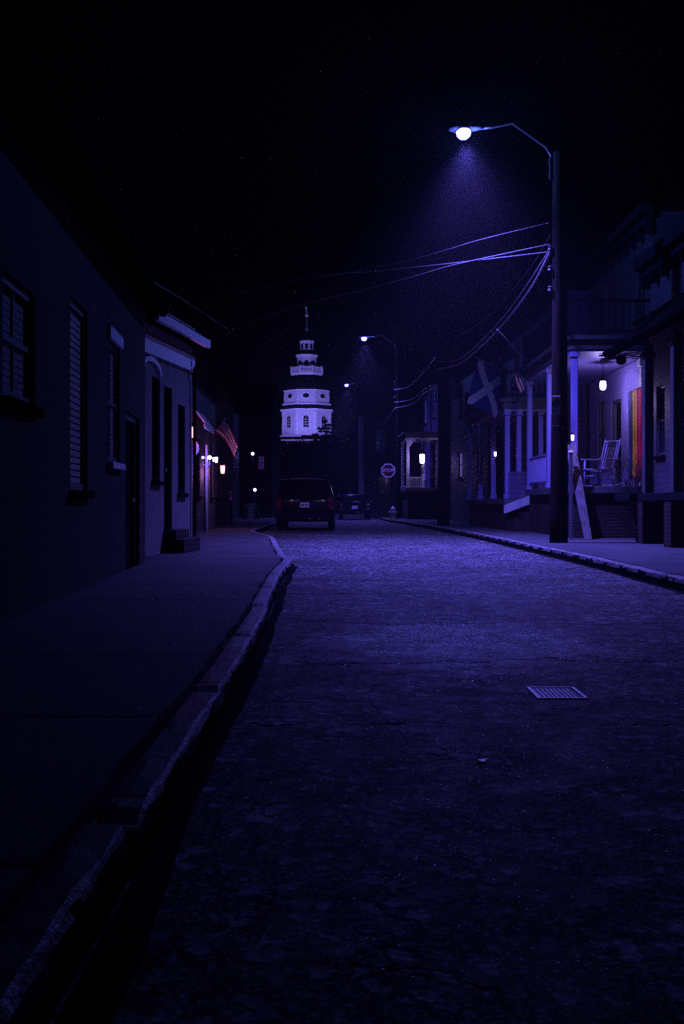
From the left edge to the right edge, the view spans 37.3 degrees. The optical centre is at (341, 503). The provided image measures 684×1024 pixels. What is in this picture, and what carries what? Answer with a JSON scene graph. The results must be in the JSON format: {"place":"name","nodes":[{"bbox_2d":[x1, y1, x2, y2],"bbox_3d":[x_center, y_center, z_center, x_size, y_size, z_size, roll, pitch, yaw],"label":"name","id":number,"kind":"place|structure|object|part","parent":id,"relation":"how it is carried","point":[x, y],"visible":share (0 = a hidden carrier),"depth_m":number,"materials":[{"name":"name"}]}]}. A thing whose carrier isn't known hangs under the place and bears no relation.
{"place":"outdoors","nodes":[
{"label":"outdoors","id":0,"kind":"place"},
{"bbox_2d":[0,16,167,623],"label":"brick house","id":1,"kind":"structure","parent":0,"point":[80,294],"depth_m":8.15,"materials":[{"name":"brick"}]},
{"bbox_2d":[1,273,44,417],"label":"window","id":2,"kind":"structure","parent":1,"relation":"in","point":[16,396],"depth_m":7.08,"materials":[{"name":"black glass"}]},
{"bbox_2d":[69,299,94,497],"bbox_3d":[-2.382,-0.915,9.033,0.200,1.730,0.871,0,0,-3],"label":"window","id":3,"kind":"structure","parent":1,"relation":"in","point":[76,490],"depth_m":9.16,"materials":[{"name":"grey paint"}]},
{"bbox_2d":[107,324,125,470],"bbox_3d":[-2.495,-1.115,10.923,0.200,1.490,0.851,0,0,-3],"label":"window","id":4,"kind":"structure","parent":1,"relation":"in","point":[112,334],"depth_m":11.09,"materials":[{"name":"black glass"}]},
{"bbox_2d":[126,413,135,565],"bbox_3d":[-2.621,-0.155,12.280,0.111,1.850,1.132,0,0,-3],"label":"door","id":5,"kind":"structure","parent":1,"relation":"in","point":[130,420],"depth_m":12.77,"materials":[{"name":"paint"}]},
{"bbox_2d":[153,281,227,329],"bbox_3d":[-3.539,-4.422,22.988,0.501,2.863,22.028,0,0,-3],"label":"overhead wire","id":6,"kind":"object","parent":1,"relation":"attached to","point":[188,303],"visible":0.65,"depth_m":25.31,"materials":[{"name":"rubber"}]},
{"bbox_2d":[0,517,280,926],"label":"pavement","id":7,"kind":"structure","parent":0,"point":[117,735],"depth_m":4.54,"materials":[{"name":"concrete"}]},
{"bbox_2d":[202,445,211,532],"bbox_3d":[-3.580,-0.394,26.800,0.260,2.328,0.100,0,0,0],"label":"globe lamp post","id":8,"kind":"object","parent":7,"relation":"on","point":[207,457],"visible":1,"depth_m":26.77,"materials":[{"name":"metal"}]},
{"bbox_2d":[229,489,231,524],"bbox_3d":[-3.960,0.126,36.000,0.100,1.288,0.100,0,0,0],"label":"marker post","id":9,"kind":"object","parent":7,"relation":"on","point":[230,506],"visible":1,"depth_m":35.97,"materials":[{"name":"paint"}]},
{"bbox_2d":[254,489,255,518],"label":"yard lamp","id":10,"kind":"object","parent":7,"relation":"on","point":[255,502],"visible":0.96,"depth_m":50.96,"materials":[{"name":"metal"}]},
{"bbox_2d":[145,310,209,555],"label":"stucco house","id":11,"kind":"structure","parent":0,"point":[170,365],"depth_m":16.24,"materials":[{"name":"paint"}]},
{"bbox_2d":[151,377,163,485],"bbox_3d":[-2.868,-1.100,15.404,0.200,1.640,0.542,0,0,5],"label":"window","id":12,"kind":"structure","parent":11,"relation":"in","point":[154,481],"depth_m":15.56,"materials":[{"name":"glass"}]},
{"bbox_2d":[164,387,168,529],"bbox_3d":[-2.849,-0.665,16.108,0.111,2.370,0.482,0,0,5],"label":"door","id":13,"kind":"structure","parent":11,"relation":"in","point":[166,391],"depth_m":16.28,"materials":[{"name":"paint"}]},
{"bbox_2d":[177,405,188,496],"bbox_3d":[-2.727,-0.880,16.964,0.200,1.540,0.582,0,0,5],"label":"window","id":14,"kind":"structure","parent":11,"relation":"in","point":[180,493],"depth_m":17.15,"materials":[{"name":"glass"}]},
{"bbox_2d":[168,309,225,532],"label":"row house","id":15,"kind":"structure","parent":0,"point":[210,384],"depth_m":28.50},
{"bbox_2d":[196,437,201,498],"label":"window","id":16,"kind":"structure","parent":15,"relation":"in","point":[197,439],"depth_m":27.84,"materials":[{"name":"glass"}]},
{"bbox_2d":[204,450,204,529],"bbox_3d":[-4.029,-0.390,29.245,0.120,2.320,0.902,0,0,0],"label":"door","id":17,"kind":"structure","parent":15,"relation":"in","point":[204,450],"depth_m":29.63,"materials":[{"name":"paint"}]},
{"bbox_2d":[196,410,213,433],"bbox_3d":[-3.743,-2.228,27.601,0.281,0.526,2.400,0,0,-1],"label":"awning","id":18,"kind":"object","parent":15,"relation":"attached to","point":[206,422],"visible":0.94,"depth_m":27.32,"materials":[{"name":"multicoloured fabric"}]},
{"bbox_2d":[210,445,214,499],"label":"window","id":19,"kind":"structure","parent":15,"relation":"in","point":[213,498],"depth_m":31.23,"materials":[{"name":"glass"}]},
{"bbox_2d":[217,462,225,474],"bbox_3d":[-3.640,-1.061,30.614,0.242,0.398,0.166,0,0,23],"label":"wall lantern","id":20,"kind":"object","parent":15,"relation":"attached to","point":[222,465],"depth_m":30.55,"materials":[{"name":"white glass"}]},
{"bbox_2d":[210,362,243,526],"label":"row house","id":21,"kind":"structure","parent":0,"point":[223,452],"depth_m":36.50,"materials":[{"name":"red brick"}]},
{"bbox_2d":[216,403,218,426],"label":"window","id":22,"kind":"structure","parent":21,"relation":"in","point":[217,425],"depth_m":34.13,"materials":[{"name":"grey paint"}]},
{"bbox_2d":[216,450,219,499],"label":"window","id":23,"kind":"structure","parent":21,"relation":"in","point":[217,498],"depth_m":34.13,"materials":[{"name":"black glass"}]},
{"bbox_2d":[220,460,220,524],"bbox_3d":[-4.318,-0.390,35.544,0.101,2.320,0.900,0,0,-2],"label":"door","id":24,"kind":"structure","parent":21,"relation":"in","point":[220,460],"depth_m":35.93,"materials":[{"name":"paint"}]},
{"bbox_2d":[224,455,227,499],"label":"window","id":25,"kind":"structure","parent":21,"relation":"in","point":[224,455],"depth_m":37.73,"materials":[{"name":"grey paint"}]},
{"bbox_2d":[215,417,237,455],"bbox_3d":[-3.853,-2.091,32.264,0.140,1.295,2.175,0,0,-33],"label":"striped flag","id":26,"kind":"object","parent":21,"relation":"attached to","point":[223,430],"visible":0.99,"depth_m":31.98,"materials":[{"name":"fabric"}]},
{"bbox_2d":[229,458,229,488],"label":"window","id":27,"kind":"structure","parent":21,"relation":"in","point":[229,458],"depth_m":40.34,"materials":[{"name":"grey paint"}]},
{"bbox_2d":[233,400,246,518],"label":"row house","id":28,"kind":"structure","parent":0,"point":[238,407],"depth_m":53.78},
{"bbox_2d":[243,502,258,518],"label":"garden gate","id":29,"kind":"structure","parent":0,"point":[244,510],"depth_m":49.95,"materials":[{"name":"black metal"}]},
{"bbox_2d":[239,509,402,516],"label":"ground","id":30,"kind":"structure","parent":0,"point":[336,509],"depth_m":80.32,"materials":[{"name":"soil"}]},
{"bbox_2d":[235,383,280,514],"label":"corner house","id":31,"kind":"structure","parent":30,"relation":"on","point":[259,428],"depth_m":69.00,"materials":[{"name":"brick"}]},
{"bbox_2d":[239,479,251,499],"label":"window","id":32,"kind":"structure","parent":31,"relation":"in","point":[245,485],"depth_m":69.07,"materials":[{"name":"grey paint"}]},
{"bbox_2d":[257,455,265,470],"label":"window","id":33,"kind":"structure","parent":31,"relation":"in","point":[261,458],"depth_m":69.07,"materials":[{"name":"black glass"}]},
{"bbox_2d":[300,433,323,475],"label":"evergreen tree","id":34,"kind":"object","parent":30,"relation":"on","point":[314,438],"visible":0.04,"depth_m":169.72,"materials":[{"name":"green plant"}]},
{"bbox_2d":[308,419,356,493],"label":"evergreen tree","id":35,"kind":"object","parent":30,"relation":"on","point":[325,428],"visible":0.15,"depth_m":164.62,"materials":[{"name":"green plant"}]},
{"bbox_2d":[343,381,360,386],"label":"street lamp","id":36,"kind":"object","parent":30,"relation":"on","point":[346,384],"visible":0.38,"depth_m":77.94,"materials":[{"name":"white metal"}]},
{"bbox_2d":[0,0,683,437],"label":"sky","id":37,"kind":"structure","parent":0,"point":[236,146],"materials":[{"name":"black"}]},
{"bbox_2d":[332,476,356,508],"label":"hill","id":38,"kind":"structure","parent":0,"point":[337,505],"depth_m":213.67,"materials":[{"name":"green plant"}]},
{"bbox_2d":[280,306,355,469],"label":"state house","id":39,"kind":"structure","parent":38,"relation":"on","point":[306,409],"depth_m":257.38,"materials":[{"name":"white paint"}]},
{"bbox_2d":[286,415,291,428],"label":"window","id":40,"kind":"structure","parent":39,"relation":"in","point":[288,419],"depth_m":257.62,"materials":[{"name":"white paint"}]},
{"bbox_2d":[287,392,293,399],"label":"window","id":41,"kind":"structure","parent":39,"relation":"in","point":[290,395],"depth_m":257.74,"materials":[{"name":"white paint"}]},
{"bbox_2d":[302,414,309,427],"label":"window","id":42,"kind":"structure","parent":39,"relation":"in","point":[305,418],"depth_m":255.74,"materials":[{"name":"white paint"}]},
{"bbox_2d":[301,392,310,398],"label":"window","id":43,"kind":"structure","parent":39,"relation":"in","point":[306,395],"depth_m":256.17,"materials":[{"name":"white paint"}]},
{"bbox_2d":[319,392,325,399],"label":"window","id":44,"kind":"structure","parent":39,"relation":"in","point":[322,396],"depth_m":257.81,"materials":[{"name":"white paint"}]},
{"bbox_2d":[320,415,325,427],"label":"window","id":45,"kind":"structure","parent":39,"relation":"in","point":[323,417],"depth_m":257.24,"materials":[{"name":"white paint"}]},
{"bbox_2d":[335,510,383,519],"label":"cross street","id":46,"kind":"structure","parent":0,"point":[351,517],"depth_m":66.70,"materials":[{"name":"grey asphalt"}]},
{"bbox_2d":[251,452,253,516],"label":"yard lamp","id":47,"kind":"object","parent":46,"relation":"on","point":[252,453],"visible":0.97,"depth_m":59.96,"materials":[{"name":"metal"}]},
{"bbox_2d":[336,493,372,519],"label":"parked car","id":48,"kind":"object","parent":46,"relation":"on","point":[354,504],"visible":0.98,"depth_m":56.49,"materials":[{"name":"black paint"}]},
{"bbox_2d":[357,368,437,516],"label":"corner house","id":49,"kind":"structure","parent":46,"relation":"on","point":[377,441],"depth_m":69.00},
{"bbox_2d":[375,473,390,499],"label":"window","id":50,"kind":"structure","parent":49,"relation":"in","point":[381,481],"depth_m":69.07,"materials":[{"name":"black glass"}]},
{"bbox_2d":[375,429,390,452],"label":"window","id":51,"kind":"structure","parent":49,"relation":"in","point":[382,435],"depth_m":69.07,"materials":[{"name":"black glass"}]},
{"bbox_2d":[409,476,420,487],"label":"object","id":52,"kind":"structure","parent":49,"relation":"in","point":[412,481],"depth_m":69.08,"materials":[{"name":"paint"}]},
{"bbox_2d":[49,520,683,1023],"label":"road","id":53,"kind":"structure","parent":0,"point":[605,982],"depth_m":2.96,"materials":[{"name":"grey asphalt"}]},
{"bbox_2d":[0,521,292,1023],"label":"kerb","id":54,"kind":"structure","parent":53,"relation":"on","point":[52,926],"depth_m":2.32,"materials":[{"name":"concrete"}]},
{"bbox_2d":[53,525,297,1023],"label":"gutter stain","id":55,"kind":"object","parent":53,"relation":"on","point":[102,984],"visible":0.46,"depth_m":2.24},
{"bbox_2d":[274,477,340,529],"bbox_3d":[-1.235,-0.002,35.875,2.400,1.804,5.050,0,0,0],"label":"suv","id":56,"kind":"object","parent":53,"relation":"on","point":[305,499],"visible":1,"depth_m":33.54,"materials":[{"name":"black paint"}]},
{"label":"rear window","id":57,"kind":"part","parent":56,"relation":"part of","materials":[{"name":"black glass"}]},
{"bbox_2d":[344,613,648,685],"bbox_3d":[0.949,0.899,6.755,1.904,0.003,3.503,0,0,0],"label":"worn patch grit","id":58,"kind":"object","parent":53,"relation":"on","point":[477,642],"visible":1,"depth_m":6.62,"materials":[{"name":"gravel"}]},
{"bbox_2d":[381,517,683,590],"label":"kerb","id":59,"kind":"structure","parent":53,"relation":"on","point":[658,577],"depth_m":14.99,"materials":[{"name":"concrete"}]},
{"bbox_2d":[383,520,683,593],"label":"gutter stain","id":60,"kind":"object","parent":53,"relation":"on","point":[668,588],"visible":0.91,"depth_m":14.47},
{"bbox_2d":[526,687,587,698],"bbox_3d":[1.017,0.906,4.805,0.234,0.027,0.290,0,0,0],"label":"storm drain grate","id":61,"kind":"object","parent":53,"relation":"on","point":[552,692],"visible":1,"depth_m":4.80,"materials":[{"name":"metal"}]},
{"bbox_2d":[398,359,462,518],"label":"corner house","id":62,"kind":"structure","parent":0,"point":[421,502],"depth_m":50.18,"materials":[{"name":"wood"}]},
{"bbox_2d":[419,451,424,464],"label":"wall lantern","id":63,"kind":"object","parent":62,"relation":"attached to","point":[422,455],"depth_m":49.71,"materials":[{"name":"white glass"}]},
{"bbox_2d":[424,399,426,424],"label":"window","id":64,"kind":"structure","parent":62,"relation":"in","point":[426,399],"depth_m":55.70,"materials":[{"name":"black glass"}]},
{"bbox_2d":[429,450,432,479],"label":"window","id":65,"kind":"structure","parent":62,"relation":"in","point":[431,450],"depth_m":53.24,"materials":[{"name":"black glass"}]},
{"bbox_2d":[432,391,435,418],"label":"window","id":66,"kind":"structure","parent":62,"relation":"in","point":[434,417],"depth_m":51.68,"materials":[{"name":"white paint"}]},
{"bbox_2d":[435,442,436,487],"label":"door","id":67,"kind":"structure","parent":62,"relation":"in","point":[436,442],"depth_m":51.43,"materials":[{"name":"paint"}]},
{"bbox_2d":[448,280,575,522],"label":"clapboard house","id":68,"kind":"structure","parent":0,"point":[490,353],"depth_m":41.40,"materials":[{"name":"wood"}]},
{"bbox_2d":[457,452,461,479],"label":"window","id":69,"kind":"structure","parent":68,"relation":"in","point":[460,453],"depth_m":43.42,"materials":[{"name":"glass"}]},
{"bbox_2d":[458,383,462,418],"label":"window","id":70,"kind":"structure","parent":68,"relation":"in","point":[461,385],"depth_m":43.18,"materials":[{"name":"black glass"}]},
{"bbox_2d":[384,517,683,575],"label":"pavement","id":71,"kind":"structure","parent":0,"point":[656,557],"depth_m":17.84,"materials":[{"name":"concrete"}]},
{"bbox_2d":[358,333,401,518],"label":"street lamp","id":72,"kind":"object","parent":71,"relation":"on","point":[398,492],"visible":0.98,"depth_m":52.86,"materials":[{"name":"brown wood"}]},
{"bbox_2d":[394,356,436,389],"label":"overhead wire","id":73,"kind":"object","parent":72,"relation":"attached to","point":[419,376],"visible":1,"depth_m":43.42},
{"bbox_2d":[381,462,394,517],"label":"stop sign","id":74,"kind":"object","parent":71,"relation":"on","point":[388,470],"visible":1,"depth_m":55.00,"materials":[{"name":"metal"}]},
{"bbox_2d":[389,506,396,518],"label":"fire hydrant","id":75,"kind":"object","parent":71,"relation":"on","point":[392,511],"visible":0.98,"depth_m":49.93,"materials":[{"name":"grey metal"}]},
{"bbox_2d":[435,354,459,525],"bbox_3d":[3.755,-2.194,35.958,0.863,6.191,0.437,0,0,16],"label":"utility pole","id":76,"kind":"object","parent":71,"relation":"on","point":[448,389],"visible":0.91,"depth_m":35.83,"materials":[{"name":"brown wood"}]},
{"bbox_2d":[396,387,435,407],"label":"overhead wire","id":77,"kind":"object","parent":76,"relation":"attached to","point":[418,398],"visible":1,"depth_m":44.13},
{"bbox_2d":[436,250,551,369],"bbox_3d":[3.992,-4.794,27.939,0.595,0.385,15.976,0,0,-3],"label":"overhead wire","id":78,"kind":"object","parent":76,"relation":"attached to","point":[517,306],"visible":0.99,"depth_m":25.26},
{"bbox_2d":[448,118,567,542],"bbox_3d":[3.269,-3.364,20.000,2.363,8.471,0.360,0,0,0],"label":"street lamp","id":79,"kind":"object","parent":71,"relation":"on","point":[558,468],"visible":0.98,"depth_m":19.88,"materials":[{"name":"brown wood"}]},
{"bbox_2d":[196,251,550,305],"bbox_3d":[-0.282,-5.611,25.950,0.135,1.315,14.867,0,0,-36],"label":"overhead wire","id":80,"kind":"object","parent":79,"relation":"attached to","point":[381,270],"visible":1,"depth_m":24.15,"materials":[{"name":"rubber"}]},
{"bbox_2d":[198,244,550,346],"bbox_3d":[-0.264,-5.128,25.963,0.079,0.393,14.867,0,0,-36],"label":"overhead wire","id":81,"kind":"object","parent":79,"relation":"attached to","point":[390,282],"visible":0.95,"depth_m":23.84,"materials":[{"name":"rubber"}]},
{"bbox_2d":[210,222,550,297],"bbox_3d":[-0.192,-6.120,26.424,0.199,1.176,15.540,0,0,-33],"label":"overhead wire","id":82,"kind":"object","parent":79,"relation":"attached to","point":[400,262],"visible":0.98,"depth_m":23.69,"materials":[{"name":"rubber"}]},
{"bbox_2d":[437,253,547,361],"bbox_3d":[3.926,-4.888,27.936,0.434,0.416,15.973,0,0,-3],"label":"overhead wire","id":83,"kind":"object","parent":79,"relation":"attached to","point":[504,315],"visible":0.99,"depth_m":25.54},
{"bbox_2d":[436,235,550,355],"bbox_3d":[3.809,-5.210,27.930,0.199,0.490,15.971,0,0,-3],"label":"overhead wire","id":84,"kind":"object","parent":79,"relation":"attached to","point":[502,301],"visible":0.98,"depth_m":24.90,"materials":[{"name":"rubber"}]},
{"bbox_2d":[551,396,559,413],"bbox_3d":[4.175,-1.925,19.785,0.180,0.360,0.025,0,0,0],"label":"parking sign","id":85,"kind":"object","parent":79,"relation":"attached to","point":[555,404],"visible":1,"depth_m":19.79,"materials":[{"name":"metal"}]},
{"bbox_2d":[462,286,589,531],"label":"porch house","id":86,"kind":"structure","parent":71,"relation":"on","point":[509,511],"depth_m":29.87,"materials":[{"name":"grey wood"}]},
{"bbox_2d":[467,356,510,418],"bbox_3d":[4.417,-3.333,29.310,2.079,1.739,0.114,0,0,-32],"label":"saltire flag","id":87,"kind":"object","parent":86,"relation":"attached to","point":[484,395],"visible":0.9,"depth_m":29.15,"materials":[{"name":"fabric"}]},
{"bbox_2d":[514,435,515,471],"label":"window","id":88,"kind":"structure","parent":86,"relation":"in","point":[514,435],"depth_m":34.14,"materials":[{"name":"black glass"}]},
{"bbox_2d":[512,343,519,389],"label":"window","id":89,"kind":"structure","parent":86,"relation":"in","point":[517,357],"depth_m":33.85,"materials":[{"name":"black glass"}]},
{"bbox_2d":[543,426,545,453],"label":"window","id":90,"kind":"structure","parent":86,"relation":"in","point":[544,427],"depth_m":30.14,"materials":[{"name":"grey paint"}]},
{"bbox_2d":[568,451,573,538],"bbox_3d":[4.971,-0.190,22.005,0.100,1.920,0.100,0,0,0],"label":"handrail post","id":91,"kind":"object","parent":71,"relation":"on","point":[570,494],"visible":1,"depth_m":21.97,"materials":[{"name":"grey paint"}]},
{"bbox_2d":[568,445,591,538],"bbox_3d":[5.167,-0.268,22.066,0.217,2.065,0.707,0,0,-32],"label":"leaning plank","id":92,"kind":"object","parent":71,"relation":"on","point":[580,498],"visible":0.86,"depth_m":22.01,"materials":[{"name":"white wood"}]},
{"bbox_2d":[519,204,683,537],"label":"porch house","id":93,"kind":"structure","parent":71,"relation":"on","point":[619,300],"depth_m":24.75,"materials":[{"name":"wood"}]},
{"bbox_2d":[497,329,529,360],"bbox_3d":[4.741,-3.902,26.523,0.137,0.468,5.479,0,0,24],"label":"overhead wire","id":94,"kind":"object","parent":93,"relation":"attached to","point":[511,344],"visible":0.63,"depth_m":25.43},
{"bbox_2d":[511,368,526,393],"bbox_3d":[5.064,-3.537,28.342,0.222,1.008,1.216,0,0,33],"label":"striped flag","id":95,"kind":"object","parent":93,"relation":"attached to","point":[519,381],"visible":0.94,"depth_m":28.11,"materials":[{"name":"fabric"}]},
{"bbox_2d":[595,401,604,467],"bbox_3d":[6.940,-1.815,26.900,0.200,1.770,0.900,0,0,0],"label":"window","id":96,"kind":"structure","parent":93,"relation":"in","point":[601,405],"depth_m":27.19,"materials":[{"name":"black glass"}]},
{"bbox_2d":[581,438,623,485],"bbox_3d":[5.974,-0.956,23.500,0.966,1.125,0.630,0,0,-28],"label":"rocking chair","id":97,"kind":"object","parent":93,"relation":"on","point":[600,469],"visible":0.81,"depth_m":23.58,"materials":[{"name":"paint"}]},
{"bbox_2d":[599,362,606,389],"bbox_3d":[6.231,-3.048,24.200,0.200,0.659,0.200,0,0,0],"label":"pendant lamp","id":98,"kind":"object","parent":93,"relation":"hanging from","point":[602,383],"visible":1,"depth_m":24.15,"materials":[{"name":"metal"}]},
{"bbox_2d":[605,278,611,334],"bbox_3d":[6.965,-5.050,26.300,0.070,1.500,0.800,0,0,0],"label":"window","id":99,"kind":"structure","parent":93,"relation":"in","point":[608,285],"depth_m":26.47,"materials":[{"name":"black glass"}]},
{"bbox_2d":[614,399,620,483],"bbox_3d":[6.990,-1.500,25.450,0.100,2.200,0.900,0,0,0],"label":"door","id":100,"kind":"structure","parent":93,"relation":"in","point":[617,404],"depth_m":25.70,"materials":[{"name":"paint"}]},
{"bbox_2d":[599,353,641,364],"bbox_3d":[6.367,-3.286,23.100,0.983,0.240,0.983,0,0,16],"label":"ceiling fan","id":101,"kind":"object","parent":93,"relation":"hanging from","point":[621,359],"visible":0.92,"depth_m":23.02,"materials":[{"name":"metal"}]},
{"bbox_2d":[628,386,641,478],"bbox_3d":[6.728,-1.601,23.210,0.048,2.082,1.300,0,0,0],"label":"rainbow flag","id":102,"kind":"object","parent":93,"relation":"attached to","point":[635,417],"visible":0.81,"depth_m":23.26,"materials":[{"name":"fabric"}]},
{"bbox_2d":[631,251,644,324],"bbox_3d":[6.940,-5.015,23.500,0.200,1.570,0.900,0,0,0],"label":"window","id":103,"kind":"structure","parent":93,"relation":"in","point":[640,293],"depth_m":23.74,"materials":[{"name":"black glass"}]},
{"bbox_2d":[596,451,649,529],"bbox_3d":[6.247,-0.216,21.881,1.465,1.984,1.844,0,0,0],"label":"bare shrub","id":104,"kind":"object","parent":71,"relation":"on","point":[638,488],"visible":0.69,"depth_m":21.81,"materials":[{"name":"brown plant"}]},
{"bbox_2d":[602,219,683,547],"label":"clapboard house","id":105,"kind":"structure","parent":0,"point":[658,265],"depth_m":19.56,"materials":[{"name":"wood"}]},
{"bbox_2d":[654,385,665,459],"bbox_3d":[6.640,-1.690,21.000,0.200,1.520,0.660,0,0,0],"label":"window","id":106,"kind":"structure","parent":105,"relation":"in","point":[661,389],"depth_m":21.16,"materials":[{"name":"black glass"}]},
{"bbox_2d":[683,378,683,473],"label":"window","id":107,"kind":"structure","parent":105,"relation":"in","point":[683,378],"depth_m":19.79,"materials":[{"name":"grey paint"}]}
]}

